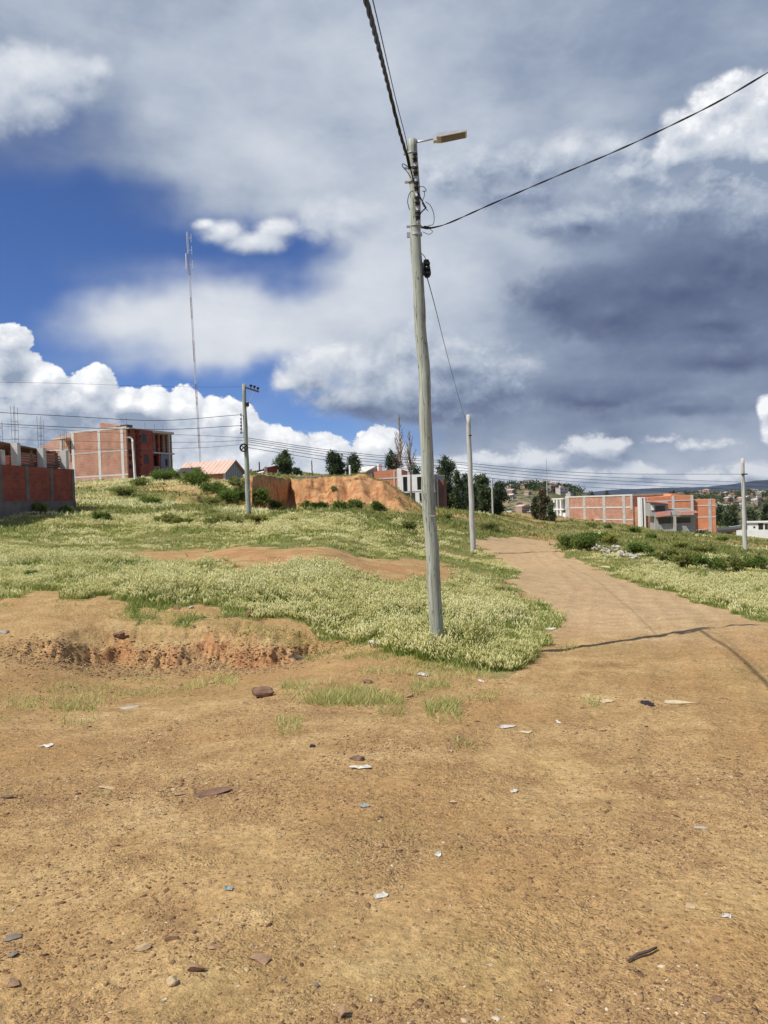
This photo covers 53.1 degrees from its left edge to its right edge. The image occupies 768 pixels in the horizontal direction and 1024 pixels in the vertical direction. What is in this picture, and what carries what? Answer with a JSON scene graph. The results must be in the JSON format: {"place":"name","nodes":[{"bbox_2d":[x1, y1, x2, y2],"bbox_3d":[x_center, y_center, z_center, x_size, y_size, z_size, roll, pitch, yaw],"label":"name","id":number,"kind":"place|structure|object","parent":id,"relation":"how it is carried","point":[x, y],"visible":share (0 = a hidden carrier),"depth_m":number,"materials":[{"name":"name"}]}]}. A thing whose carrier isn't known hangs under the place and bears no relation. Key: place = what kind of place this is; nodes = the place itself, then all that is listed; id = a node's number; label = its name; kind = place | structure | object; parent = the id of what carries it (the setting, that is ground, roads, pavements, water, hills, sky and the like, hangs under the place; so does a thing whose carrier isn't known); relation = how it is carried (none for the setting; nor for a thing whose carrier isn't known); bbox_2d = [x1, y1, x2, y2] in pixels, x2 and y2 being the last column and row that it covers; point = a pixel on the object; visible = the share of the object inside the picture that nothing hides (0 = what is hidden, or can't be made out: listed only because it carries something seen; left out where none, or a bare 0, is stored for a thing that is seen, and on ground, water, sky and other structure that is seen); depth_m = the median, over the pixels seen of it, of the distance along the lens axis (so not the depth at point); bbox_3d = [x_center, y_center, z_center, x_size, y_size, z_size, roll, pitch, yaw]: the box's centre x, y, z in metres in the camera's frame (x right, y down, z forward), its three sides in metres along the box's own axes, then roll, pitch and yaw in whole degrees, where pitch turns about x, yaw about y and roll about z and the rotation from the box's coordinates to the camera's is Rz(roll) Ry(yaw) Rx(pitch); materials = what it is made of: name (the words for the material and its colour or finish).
{"place":"outdoors","nodes":[
{"label":"outdoors","id":0,"kind":"place"},
{"bbox_2d":[0,473,767,1023],"bbox_3d":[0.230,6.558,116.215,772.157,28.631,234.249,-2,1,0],"label":"ground","id":1,"kind":"structure","parent":0,"point":[488,943],"depth_m":4.51,"materials":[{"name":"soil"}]},
{"bbox_2d":[5,977,19,986],"bbox_3d":[-1.485,1.879,3.068,0.051,0.027,0.065,-2,1,-28],"label":"stone","id":2,"kind":"object","parent":1,"relation":"on","point":[12,982],"visible":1,"depth_m":3.06,"materials":[{"name":"beige stone"}]},
{"bbox_2d":[0,406,75,518],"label":"unfinished house","id":3,"kind":"structure","parent":1,"relation":"on","point":[29,476],"depth_m":46.09,"materials":[{"name":"red brick"}]},
{"bbox_2d":[31,499,50,513],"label":"bush","id":4,"kind":"object","parent":1,"relation":"on","point":[40,507],"visible":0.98,"depth_m":45.47,"materials":[{"name":"green plant"}]},
{"bbox_2d":[90,509,111,521],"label":"bush","id":5,"kind":"object","parent":1,"relation":"on","point":[106,515],"visible":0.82,"depth_m":42.83,"materials":[{"name":"green plant"}]},
{"bbox_2d":[41,422,174,481],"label":"brick building","id":6,"kind":"structure","parent":1,"relation":"on","point":[108,455],"depth_m":107.42,"materials":[{"name":"brick"}]},
{"bbox_2d":[107,485,141,494],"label":"bush","id":7,"kind":"object","parent":1,"relation":"on","point":[124,490],"visible":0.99,"depth_m":67.64,"materials":[{"name":"green plant"}]},
{"bbox_2d":[129,477,154,485],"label":"bush","id":8,"kind":"object","parent":1,"relation":"on","point":[140,481],"visible":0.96,"depth_m":78.10,"materials":[{"name":"green plant"}]},
{"bbox_2d":[136,496,162,503],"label":"bush","id":9,"kind":"object","parent":1,"relation":"on","point":[150,499],"visible":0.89,"depth_m":57.95,"materials":[{"name":"green plant"}]},
{"bbox_2d":[149,468,180,480],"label":"bush","id":10,"kind":"object","parent":1,"relation":"on","point":[160,474],"visible":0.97,"depth_m":86.60,"materials":[{"name":"green plant"}]},
{"bbox_2d":[152,511,180,523],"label":"bush","id":11,"kind":"object","parent":1,"relation":"on","point":[170,516],"visible":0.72,"depth_m":42.30,"materials":[{"name":"green plant"}]},
{"bbox_2d":[0,626,371,682],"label":"bank rubble","id":12,"kind":"object","parent":1,"relation":"on","point":[207,668],"visible":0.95,"depth_m":12.46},
{"bbox_2d":[172,515,199,526],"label":"bush","id":13,"kind":"object","parent":1,"relation":"on","point":[176,519],"visible":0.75,"depth_m":41.51,"materials":[{"name":"green plant"}]},
{"bbox_2d":[185,231,200,461],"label":"radio mast","id":14,"kind":"object","parent":1,"relation":"on","point":[186,255],"visible":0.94,"depth_m":259.19,"materials":[{"name":"white metal"}]},
{"bbox_2d":[177,470,213,484],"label":"bush","id":15,"kind":"object","parent":1,"relation":"on","point":[194,478],"visible":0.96,"depth_m":77.18,"materials":[{"name":"green plant"}]},
{"bbox_2d":[187,962,205,971],"bbox_3d":[-0.766,1.852,3.123,0.085,0.041,0.044,0,6,9],"label":"stone","id":16,"kind":"object","parent":1,"relation":"on","point":[193,967],"visible":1,"depth_m":3.11,"materials":[{"name":"beige stone"}]},
{"bbox_2d":[197,496,221,503],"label":"bush","id":17,"kind":"object","parent":1,"relation":"on","point":[215,499],"visible":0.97,"depth_m":65.66,"materials":[{"name":"green plant"}]},
{"bbox_2d":[177,460,244,479],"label":"metal roof shed","id":18,"kind":"structure","parent":1,"relation":"on","point":[224,469],"depth_m":114.25,"materials":[{"name":"metal"}]},
{"bbox_2d":[195,786,230,797],"bbox_3d":[-1.221,1.993,5.468,0.261,0.036,0.107,-2,1,-28],"label":"stone","id":19,"kind":"object","parent":1,"relation":"on","point":[212,791],"visible":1,"depth_m":5.45,"materials":[{"name":"brown stone"}]},
{"bbox_2d":[198,481,228,493],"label":"bush","id":20,"kind":"object","parent":1,"relation":"on","point":[213,487],"visible":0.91,"depth_m":68.23,"materials":[{"name":"green plant"}]},
{"bbox_2d":[197,513,243,524],"bbox_3d":[-8.829,0.459,41.571,2.524,0.853,1.989,-2,1,0],"label":"bush","id":21,"kind":"object","parent":1,"relation":"on","point":[217,518],"visible":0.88,"depth_m":41.35,"materials":[{"name":"green plant"}]},
{"bbox_2d":[216,486,244,500],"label":"bush","id":22,"kind":"object","parent":1,"relation":"on","point":[226,494],"visible":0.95,"depth_m":66.28,"materials":[{"name":"green plant"}]},
{"bbox_2d":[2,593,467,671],"bbox_3d":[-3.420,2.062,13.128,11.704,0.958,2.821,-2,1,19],"label":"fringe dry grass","id":23,"kind":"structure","parent":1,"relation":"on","point":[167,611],"depth_m":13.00,"materials":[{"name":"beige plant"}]},
{"bbox_2d":[227,476,244,486],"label":"bush","id":24,"kind":"object","parent":1,"relation":"on","point":[234,481],"visible":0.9,"depth_m":67.48,"materials":[{"name":"green plant"}]},
{"bbox_2d":[239,384,258,514],"bbox_3d":[-7.936,-3.424,45.899,1.309,8.481,0.446,-2,1,0],"label":"utility pole","id":25,"kind":"object","parent":1,"relation":"on","point":[245,404],"visible":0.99,"depth_m":45.84,"materials":[{"name":"grey wood"}]},
{"bbox_2d":[0,412,233,420],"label":"overhead wire","id":26,"kind":"object","parent":25,"relation":"attached to","point":[118,419],"visible":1,"depth_m":42.88,"materials":[{"name":"grey"}]},
{"bbox_2d":[8,424,239,429],"bbox_3d":[-15.489,-4.804,42.684,15.291,0.444,0.578,-2,1,-23],"label":"overhead wire","id":27,"kind":"object","parent":25,"relation":"attached to","point":[112,428],"visible":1,"depth_m":43.20,"materials":[{"name":"grey"}]},
{"bbox_2d":[251,442,757,486],"bbox_3d":[16.853,-3.177,61.020,58.419,4.230,4.202,-2,1,-30],"label":"overhead wire","id":28,"kind":"object","parent":25,"relation":"attached to","point":[485,470],"visible":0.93,"depth_m":54.08,"materials":[{"name":"grey"}]},
{"bbox_2d":[250,440,759,482],"bbox_3d":[16.852,-3.450,61.017,58.426,3.914,4.202,-2,1,-30],"label":"overhead wire","id":29,"kind":"object","parent":25,"relation":"attached to","point":[487,467],"visible":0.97,"depth_m":54.82,"materials":[{"name":"grey"}]},
{"bbox_2d":[248,444,766,490],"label":"overhead wire","id":30,"kind":"object","parent":25,"relation":"attached to","point":[487,473],"visible":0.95,"depth_m":55.00,"materials":[{"name":"grey"}]},
{"bbox_2d":[248,447,767,495],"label":"overhead wire","id":31,"kind":"object","parent":25,"relation":"attached to","point":[486,477],"visible":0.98,"depth_m":54.83,"materials":[{"name":"grey"}]},
{"bbox_2d":[242,513,269,523],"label":"bush","id":32,"kind":"object","parent":1,"relation":"on","point":[259,518],"visible":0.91,"depth_m":41.95,"materials":[{"name":"green plant"}]},
{"bbox_2d":[243,484,270,506],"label":"bush","id":33,"kind":"object","parent":1,"relation":"on","point":[261,495],"visible":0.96,"depth_m":67.00,"materials":[{"name":"green plant"}]},
{"bbox_2d":[249,953,270,963],"bbox_3d":[-0.511,1.849,3.185,0.086,0.022,0.056,-2,1,32],"label":"stone","id":34,"kind":"object","parent":1,"relation":"on","point":[262,958],"visible":1,"depth_m":3.17,"materials":[{"name":"beige stone"}]},
{"bbox_2d":[251,686,273,696],"bbox_3d":[-1.473,2.194,9.339,0.270,0.144,0.152,1,2,-15],"label":"stone","id":35,"kind":"object","parent":1,"relation":"on","point":[263,691],"visible":0.98,"depth_m":9.30,"materials":[{"name":"brown stone"}]},
{"bbox_2d":[249,462,276,473],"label":"brick wall","id":36,"kind":"structure","parent":1,"relation":"on","point":[272,469],"depth_m":91.35,"materials":[{"name":"brick"}]},
{"bbox_2d":[0,596,537,671],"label":"fringe grass","id":37,"kind":"structure","parent":1,"relation":"on","point":[429,663],"depth_m":13.02,"materials":[{"name":"green plant"}]},
{"bbox_2d":[271,449,294,474],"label":"tree","id":38,"kind":"object","parent":1,"relation":"on","point":[284,462],"visible":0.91,"depth_m":91.34,"materials":[{"name":"green plant"}]},
{"bbox_2d":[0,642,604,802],"bbox_3d":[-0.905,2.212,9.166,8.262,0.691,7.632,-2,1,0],"label":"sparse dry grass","id":39,"kind":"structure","parent":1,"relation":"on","point":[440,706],"depth_m":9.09,"materials":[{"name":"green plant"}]},
{"bbox_2d":[0,646,604,799],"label":"sparse grass","id":40,"kind":"structure","parent":1,"relation":"on","point":[308,695],"depth_m":8.97,"materials":[{"name":"green plant"}]},
{"bbox_2d":[321,449,347,474],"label":"conical tree","id":41,"kind":"object","parent":1,"relation":"on","point":[333,467],"visible":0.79,"depth_m":91.53,"materials":[{"name":"green plant"}]},
{"bbox_2d":[345,451,364,473],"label":"eucalyptus tree","id":42,"kind":"object","parent":1,"relation":"on","point":[356,466],"visible":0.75,"depth_m":93.59,"materials":[{"name":"green plant"}]},
{"bbox_2d":[345,497,364,509],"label":"bush","id":43,"kind":"object","parent":1,"relation":"on","point":[354,503],"visible":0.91,"depth_m":63.66,"materials":[{"name":"green plant"}]},
{"bbox_2d":[359,464,381,476],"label":"grey shed","id":44,"kind":"structure","parent":1,"relation":"on","point":[370,470],"depth_m":97.10,"materials":[{"name":"concrete"}]},
{"bbox_2d":[369,500,385,510],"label":"bush","id":45,"kind":"object","parent":1,"relation":"on","point":[376,505],"visible":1,"depth_m":67.24,"materials":[{"name":"green plant"}]},
{"bbox_2d":[0,661,765,1016],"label":"soil clods","id":46,"kind":"object","parent":1,"relation":"on","point":[48,955],"visible":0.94,"depth_m":4.08,"materials":[{"name":"brown soil"}]},
{"bbox_2d":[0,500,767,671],"bbox_3d":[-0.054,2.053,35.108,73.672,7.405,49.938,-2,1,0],"label":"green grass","id":47,"kind":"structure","parent":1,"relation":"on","point":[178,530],"depth_m":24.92,"materials":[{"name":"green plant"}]},
{"bbox_2d":[374,468,407,487],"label":"brick house","id":48,"kind":"structure","parent":1,"relation":"on","point":[390,477],"depth_m":94.16,"materials":[{"name":"brick"}]},
{"bbox_2d":[384,449,399,469],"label":"conical tree","id":49,"kind":"object","parent":1,"relation":"on","point":[387,458],"visible":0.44,"depth_m":107.75,"materials":[{"name":"green plant"}]},
{"bbox_2d":[394,414,405,467],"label":"bare tree","id":50,"kind":"object","parent":1,"relation":"on","point":[400,445],"visible":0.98,"depth_m":99.83,"materials":[{"name":"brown plant"}]},
{"bbox_2d":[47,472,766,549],"bbox_3d":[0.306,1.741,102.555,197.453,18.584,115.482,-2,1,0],"label":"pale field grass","id":51,"kind":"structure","parent":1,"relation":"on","point":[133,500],"depth_m":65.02,"materials":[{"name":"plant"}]},
{"bbox_2d":[400,518,417,531],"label":"bush","id":52,"kind":"object","parent":1,"relation":"on","point":[409,525],"visible":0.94,"depth_m":44.86,"materials":[{"name":"green plant"}]},
{"bbox_2d":[403,431,415,498],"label":"bare tree","id":53,"kind":"object","parent":1,"relation":"on","point":[409,457],"visible":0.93,"depth_m":83.88,"materials":[{"name":"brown plant"}]},
{"bbox_2d":[52,470,767,557],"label":"field grass","id":54,"kind":"structure","parent":1,"relation":"on","point":[681,533],"depth_m":66.79,"materials":[{"name":"green plant"}]},
{"bbox_2d":[398,474,446,508],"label":"white house","id":55,"kind":"structure","parent":1,"relation":"on","point":[440,493],"depth_m":87.72,"materials":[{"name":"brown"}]},
{"bbox_2d":[402,129,466,654],"bbox_3d":[0.884,-1.434,11.396,0.989,8.324,0.306,-2,1,0],"label":"utility pole","id":56,"kind":"object","parent":1,"relation":"on","point":[420,270],"visible":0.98,"depth_m":11.38,"materials":[{"name":"grey wood"}]},
{"bbox_2d":[363,0,410,169],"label":"overhead cable","id":57,"kind":"object","parent":56,"relation":"attached to","point":[367,5],"visible":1,"depth_m":8.20,"materials":[{"name":"grey plastic"}]},
{"bbox_2d":[372,0,407,150],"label":"overhead wire","id":58,"kind":"object","parent":56,"relation":"attached to","point":[388,67],"visible":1,"depth_m":8.44,"materials":[{"name":"grey"}]},
{"bbox_2d":[429,72,767,228],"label":"overhead cable","id":59,"kind":"object","parent":56,"relation":"attached to","point":[744,86],"visible":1,"depth_m":10.85,"materials":[{"name":"grey plastic"}]},
{"bbox_2d":[437,454,456,507],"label":"eucalyptus tree","id":60,"kind":"object","parent":1,"relation":"on","point":[448,479],"visible":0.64,"depth_m":99.47,"materials":[{"name":"green plant"}]},
{"bbox_2d":[449,469,465,509],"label":"eucalyptus tree","id":61,"kind":"object","parent":1,"relation":"on","point":[457,488],"visible":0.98,"depth_m":98.67,"materials":[{"name":"green plant"}]},
{"bbox_2d":[460,472,467,508],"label":"eucalyptus tree","id":62,"kind":"object","parent":1,"relation":"on","point":[465,477],"visible":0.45,"depth_m":105.77,"materials":[{"name":"green plant"}]},
{"bbox_2d":[461,481,479,510],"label":"eucalyptus tree","id":63,"kind":"object","parent":1,"relation":"on","point":[475,490],"visible":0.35,"depth_m":93.62,"materials":[{"name":"green plant"}]},
{"bbox_2d":[466,414,475,553],"bbox_3d":[4.988,-1.322,43.981,0.327,8.495,0.348,-2,1,0],"label":"utility pole","id":64,"kind":"object","parent":1,"relation":"on","point":[471,496],"visible":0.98,"depth_m":43.87,"materials":[{"name":"concrete"}]},
{"bbox_2d":[474,473,496,512],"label":"eucalyptus tree","id":65,"kind":"object","parent":1,"relation":"on","point":[482,482],"visible":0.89,"depth_m":95.48,"materials":[{"name":"green plant"}]},
{"bbox_2d":[487,479,513,514],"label":"eucalyptus tree","id":66,"kind":"object","parent":1,"relation":"on","point":[501,496],"visible":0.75,"depth_m":97.53,"materials":[{"name":"green plant"}]},
{"bbox_2d":[528,493,539,518],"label":"eucalyptus tree","id":67,"kind":"object","parent":1,"relation":"on","point":[534,501],"visible":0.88,"depth_m":108.88,"materials":[{"name":"green plant"}]},
{"bbox_2d":[533,487,550,520],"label":"eucalyptus tree","id":68,"kind":"object","parent":1,"relation":"on","point":[543,497],"visible":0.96,"depth_m":107.72,"materials":[{"name":"green plant"}]},
{"bbox_2d":[545,501,557,520],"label":"eucalyptus tree","id":69,"kind":"object","parent":1,"relation":"on","point":[551,513],"visible":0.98,"depth_m":106.73,"materials":[{"name":"green plant"}]},
{"bbox_2d":[556,531,601,549],"bbox_3d":[11.971,1.863,47.794,2.509,1.398,2.587,-2,1,-15],"label":"bush","id":70,"kind":"object","parent":1,"relation":"on","point":[578,541],"visible":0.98,"depth_m":47.40,"materials":[{"name":"green plant"}]},
{"bbox_2d":[576,530,612,542],"bbox_3d":[16.192,1.937,58.196,3.124,1.218,1.937,-2,1,-9],"label":"bush","id":71,"kind":"object","parent":1,"relation":"on","point":[601,535],"visible":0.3,"depth_m":58.12,"materials":[{"name":"green plant"}]},
{"bbox_2d":[552,494,662,525],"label":"long brick building","id":72,"kind":"structure","parent":1,"relation":"on","point":[621,509],"depth_m":122.85,"materials":[{"name":"brick"}]},
{"bbox_2d":[600,532,619,544],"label":"bush","id":73,"kind":"object","parent":1,"relation":"on","point":[609,538],"visible":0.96,"depth_m":52.82,"materials":[{"name":"green plant"}]},
{"bbox_2d":[623,541,660,555],"bbox_3d":[14.717,2.153,43.909,2.177,1.030,1.898,-2,1,0],"label":"bush","id":74,"kind":"object","parent":1,"relation":"on","point":[633,548],"visible":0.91,"depth_m":43.63,"materials":[{"name":"green plant"}]},
{"bbox_2d":[627,946,656,961],"bbox_3d":[1.053,1.800,3.134,0.165,0.016,0.017,-2,1,-27],"label":"stick","id":75,"kind":"object","parent":1,"relation":"on","point":[637,954],"visible":1,"depth_m":3.13,"materials":[{"name":"brown"}]},
{"bbox_2d":[643,544,680,563],"bbox_3d":[13.624,2.064,37.070,2.039,1.039,1.355,-2,1,-21],"label":"bush","id":76,"kind":"object","parent":1,"relation":"on","point":[670,551],"visible":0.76,"depth_m":36.78,"materials":[{"name":"green plant"}]},
{"bbox_2d":[637,493,693,527],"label":"stepped brick building","id":77,"kind":"structure","parent":1,"relation":"on","point":[674,500],"depth_m":111.34,"materials":[{"name":"orange brick"}]},
{"bbox_2d":[645,501,697,532],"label":"grey house","id":78,"kind":"structure","parent":1,"relation":"on","point":[663,516],"depth_m":103.65,"materials":[{"name":"concrete"}]},
{"bbox_2d":[666,550,702,566],"bbox_3d":[13.610,2.136,34.544,1.564,1.052,1.394,-2,1,-27],"label":"bush","id":79,"kind":"object","parent":1,"relation":"on","point":[684,559],"visible":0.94,"depth_m":34.36,"materials":[{"name":"green plant"}]},
{"bbox_2d":[684,544,718,551],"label":"bush","id":80,"kind":"object","parent":1,"relation":"on","point":[705,547],"visible":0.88,"depth_m":48.34,"materials":[{"name":"green plant"}]},
{"bbox_2d":[693,499,715,532],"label":"orange brick building","id":81,"kind":"structure","parent":1,"relation":"on","point":[705,516],"depth_m":110.48,"materials":[{"name":"brick"}]},
{"bbox_2d":[690,555,725,569],"bbox_3d":[14.264,2.239,33.647,1.579,0.790,1.119,-2,1,22],"label":"bush","id":82,"kind":"object","parent":1,"relation":"on","point":[713,563],"visible":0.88,"depth_m":33.60,"materials":[{"name":"green plant"}]},
{"bbox_2d":[696,525,741,532],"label":"concrete wall","id":83,"kind":"structure","parent":1,"relation":"on","point":[729,529],"depth_m":114.93,"materials":[{"name":"concrete"}]},
{"bbox_2d":[715,501,734,526],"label":"valley tree","id":84,"kind":"object","parent":1,"relation":"on","point":[719,509],"visible":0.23,"depth_m":189.31,"materials":[{"name":"green plant"}]},
{"bbox_2d":[717,508,740,526],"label":"valley tree","id":85,"kind":"object","parent":1,"relation":"on","point":[731,518],"visible":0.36,"depth_m":169.54,"materials":[{"name":"green plant"}]},
{"bbox_2d":[718,554,746,572],"bbox_3d":[14.986,2.263,32.898,1.477,0.907,1.517,-2,1,0],"label":"bush","id":86,"kind":"object","parent":1,"relation":"on","point":[736,564],"visible":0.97,"depth_m":32.62,"materials":[{"name":"green plant"}]},
{"bbox_2d":[724,499,741,525],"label":"valley tree","id":87,"kind":"object","parent":1,"relation":"on","point":[733,505],"visible":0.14,"depth_m":195.71,"materials":[{"name":"green plant"}]},
{"bbox_2d":[741,458,747,549],"bbox_3d":[30.049,-0.227,64.011,0.520,8.511,0.403,-2,1,0],"label":"utility pole","id":88,"kind":"object","parent":1,"relation":"on","point":[744,518],"visible":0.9,"depth_m":63.88,"materials":[{"name":"concrete"}]},
{"bbox_2d":[250,438,612,473],"bbox_3d":[10.855,-3.792,55.309,42.449,2.897,1.550,-2,1,-26],"label":"overhead wire","id":89,"kind":"object","parent":88,"relation":"attached to","point":[437,460],"visible":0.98,"depth_m":50.16,"materials":[{"name":"grey"}]},
{"bbox_2d":[739,507,760,524],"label":"valley tree","id":90,"kind":"object","parent":1,"relation":"on","point":[752,515],"visible":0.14,"depth_m":185.39,"materials":[{"name":"green plant"}]},
{"bbox_2d":[736,530,767,537],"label":"white wall","id":91,"kind":"structure","parent":1,"relation":"on","point":[759,533],"depth_m":100.27,"materials":[{"name":"white paint"}]},
{"bbox_2d":[741,553,767,568],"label":"bush","id":92,"kind":"object","parent":1,"relation":"on","point":[758,560],"visible":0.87,"depth_m":37.29,"materials":[{"name":"green plant"}]},
{"bbox_2d":[747,521,767,529],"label":"white outbuilding","id":93,"kind":"structure","parent":1,"relation":"on","point":[757,525],"depth_m":105.54,"materials":[{"name":"paint"}]},
{"bbox_2d":[756,500,767,520],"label":"valley tree","id":94,"kind":"object","parent":1,"relation":"on","point":[764,512],"visible":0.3,"depth_m":190.00,"materials":[{"name":"green plant"}]},
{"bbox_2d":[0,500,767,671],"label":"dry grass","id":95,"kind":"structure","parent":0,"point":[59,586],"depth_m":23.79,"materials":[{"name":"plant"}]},
{"bbox_2d":[0,0,767,491],"label":"sky","id":96,"kind":"structure","parent":0,"point":[607,314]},
{"bbox_2d":[452,536,767,743],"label":"dirt road","id":97,"kind":"structure","parent":0,"point":[604,610],"depth_m":10.78,"materials":[{"name":"soil"}]},
{"bbox_2d":[500,487,767,526],"bbox_3d":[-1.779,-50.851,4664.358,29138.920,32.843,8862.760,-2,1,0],"label":"hills","id":98,"kind":"structure","parent":0,"point":[521,498],"depth_m":516.58,"materials":[{"name":"green plant"}]},
{"bbox_2d":[462,479,767,512],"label":"hillside scrub","id":99,"kind":"object","parent":98,"relation":"on","point":[572,489],"visible":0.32,"depth_m":690.39,"materials":[{"name":"green plant"}]},
{"bbox_2d":[585,480,767,494],"bbox_3d":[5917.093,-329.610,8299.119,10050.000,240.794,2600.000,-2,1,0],"label":"mountains","id":100,"kind":"structure","parent":0,"point":[762,484],"depth_m":7682.32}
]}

